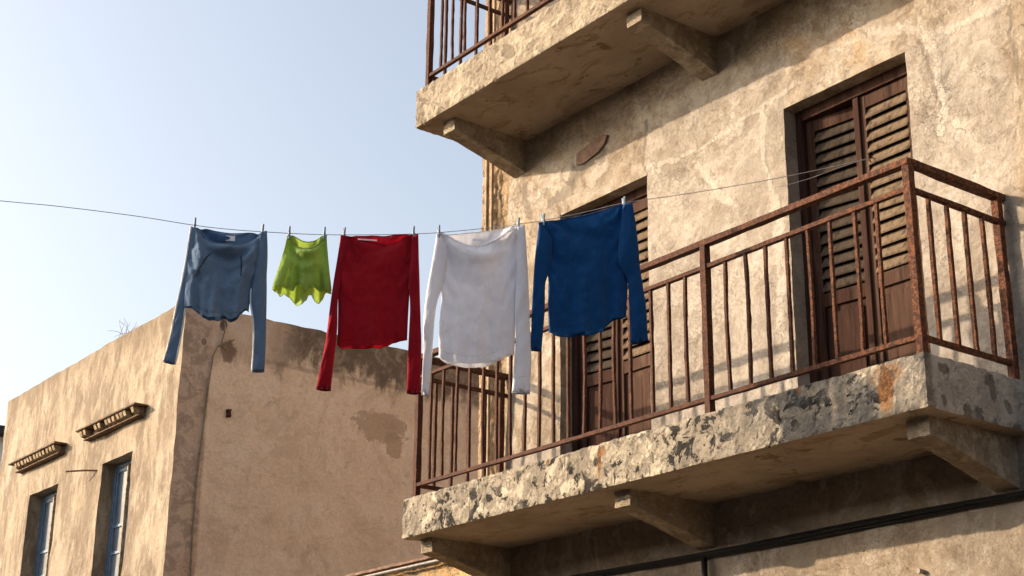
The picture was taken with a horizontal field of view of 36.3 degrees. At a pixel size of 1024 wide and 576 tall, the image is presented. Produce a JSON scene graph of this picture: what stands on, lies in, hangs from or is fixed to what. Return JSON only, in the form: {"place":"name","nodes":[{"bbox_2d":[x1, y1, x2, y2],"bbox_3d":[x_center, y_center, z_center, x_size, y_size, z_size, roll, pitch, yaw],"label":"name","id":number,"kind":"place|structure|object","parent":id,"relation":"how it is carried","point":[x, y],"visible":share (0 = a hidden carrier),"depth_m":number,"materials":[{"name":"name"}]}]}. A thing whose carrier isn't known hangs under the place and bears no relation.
{"place":"outdoors","nodes":[
{"label":"outdoors","id":0,"kind":"place"},
{"bbox_2d":[0,425,4,464],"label":"distant house","id":1,"kind":"structure","parent":0,"point":[2,428],"depth_m":36.98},
{"bbox_2d":[0,306,478,575],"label":"old house","id":2,"kind":"structure","parent":0,"point":[132,453],"depth_m":17.84,"materials":[{"name":"paint"}]},
{"bbox_2d":[33,491,56,575],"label":"window","id":3,"kind":"structure","parent":2,"relation":"in","point":[48,505],"depth_m":19.68,"materials":[{"name":"grey glass"}]},
{"bbox_2d":[105,459,131,575],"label":"window","id":4,"kind":"structure","parent":2,"relation":"in","point":[121,484],"depth_m":17.92,"materials":[{"name":"grey glass"}]},
{"bbox_2d":[115,319,136,336],"bbox_3d":[-4.601,0.527,18.753,0.319,0.333,0.621,-3,-20,10],"label":"dry weed","id":5,"kind":"object","parent":2,"relation":"on","point":[126,328],"visible":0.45,"depth_m":18.68,"materials":[{"name":"brown plant"}]},
{"bbox_2d":[0,0,485,425],"label":"sky","id":6,"kind":"structure","parent":0,"point":[278,115],"materials":[{"name":"blue"}]},
{"bbox_2d":[402,0,1023,575],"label":"apartment building","id":7,"kind":"structure","parent":0,"point":[818,374],"depth_m":9.81,"materials":[{"name":"paint"}]},
{"bbox_2d":[0,157,873,234],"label":"clothesline","id":8,"kind":"object","parent":7,"relation":"attached to","point":[470,229],"visible":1,"depth_m":9.13,"materials":[{"name":"fabric"}]},
{"bbox_2d":[163,226,267,372],"bbox_3d":[-1.650,0.063,8.784,0.559,0.852,0.157,4,-20,-9],"label":"blue top","id":9,"kind":"object","parent":8,"relation":"hanging from","point":[224,275],"visible":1,"depth_m":8.78,"materials":[{"name":"fabric"}]},
{"bbox_2d":[288,226,290,239],"bbox_3d":[-1.280,-0.315,8.964,0.017,0.078,0.034,6,-26,-16],"label":"clothes peg","id":10,"kind":"object","parent":8,"relation":"attached to","point":[289,231],"visible":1,"depth_m":8.96,"materials":[{"name":"grey plastic"}]},
{"bbox_2d":[272,235,331,305],"bbox_3d":[-1.192,-0.108,8.908,0.337,0.428,0.142,3,-20,-7],"label":"lime top","id":11,"kind":"object","parent":8,"relation":"hanging from","point":[302,273],"visible":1,"depth_m":8.88,"materials":[{"name":"green fabric"}]},
{"bbox_2d":[323,227,325,240],"bbox_3d":[-1.081,-0.311,8.992,0.017,0.078,0.034,5,-17,-12],"label":"clothes peg","id":12,"kind":"object","parent":8,"relation":"attached to","point":[324,233],"visible":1,"depth_m":8.98,"materials":[{"name":"grey plastic"}]},
{"bbox_2d":[316,234,420,394],"bbox_3d":[-0.798,0.130,8.876,0.583,0.969,0.095,3,-20,-7],"label":"red sweater","id":13,"kind":"object","parent":8,"relation":"hanging from","point":[376,283],"visible":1,"depth_m":8.87,"materials":[{"name":"red fabric"}]},
{"bbox_2d":[437,225,439,237],"bbox_3d":[-0.426,-0.326,9.092,0.017,0.078,0.034,8,-30,-19],"label":"clothes peg","id":14,"kind":"object","parent":8,"relation":"attached to","point":[438,229],"visible":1,"depth_m":9.09,"materials":[{"name":"white plastic"}]},
{"bbox_2d":[421,225,530,395],"bbox_3d":[-0.197,0.119,8.970,0.620,1.067,0.155,4,-20,-10],"label":"white shirt","id":15,"kind":"object","parent":8,"relation":"hanging from","point":[478,281],"visible":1,"depth_m":8.95,"materials":[{"name":"fabric"}]},
{"bbox_2d":[541,213,544,225],"bbox_3d":[0.184,-0.401,9.207,0.017,0.078,0.034,10,-32,-25],"label":"clothes peg","id":16,"kind":"object","parent":8,"relation":"attached to","point":[543,218],"visible":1,"depth_m":9.20,"materials":[{"name":"white plastic"}]},
{"bbox_2d":[531,202,647,351],"bbox_3d":[0.447,-0.073,9.128,0.692,0.966,0.130,3,-20,-7],"label":"navy sweater","id":17,"kind":"object","parent":8,"relation":"hanging from","point":[588,265],"visible":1,"depth_m":9.10,"materials":[{"name":"blue fabric"}]},
{"bbox_2d":[572,184,650,451],"bbox_3d":[0.801,0.388,11.301,0.139,2.210,1.010,15,-24,-35],"label":"shutter door","id":18,"kind":"structure","parent":7,"relation":"in","point":[641,352],"depth_m":11.31,"materials":[{"name":"brown wood"}]},
{"bbox_2d":[795,62,930,382],"bbox_3d":[2.207,-0.222,9.553,0.140,2.225,1.020,15,-24,-35],"label":"shutter door","id":19,"kind":"structure","parent":7,"relation":"in","point":[870,118],"depth_m":9.67,"materials":[{"name":"brown wood"}]},
{"label":"ground","id":20,"kind":"structure","parent":0,"visible":0},
{"bbox_2d":[344,556,470,575],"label":"roof","id":21,"kind":"structure","parent":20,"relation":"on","point":[426,566],"depth_m":12.49,"materials":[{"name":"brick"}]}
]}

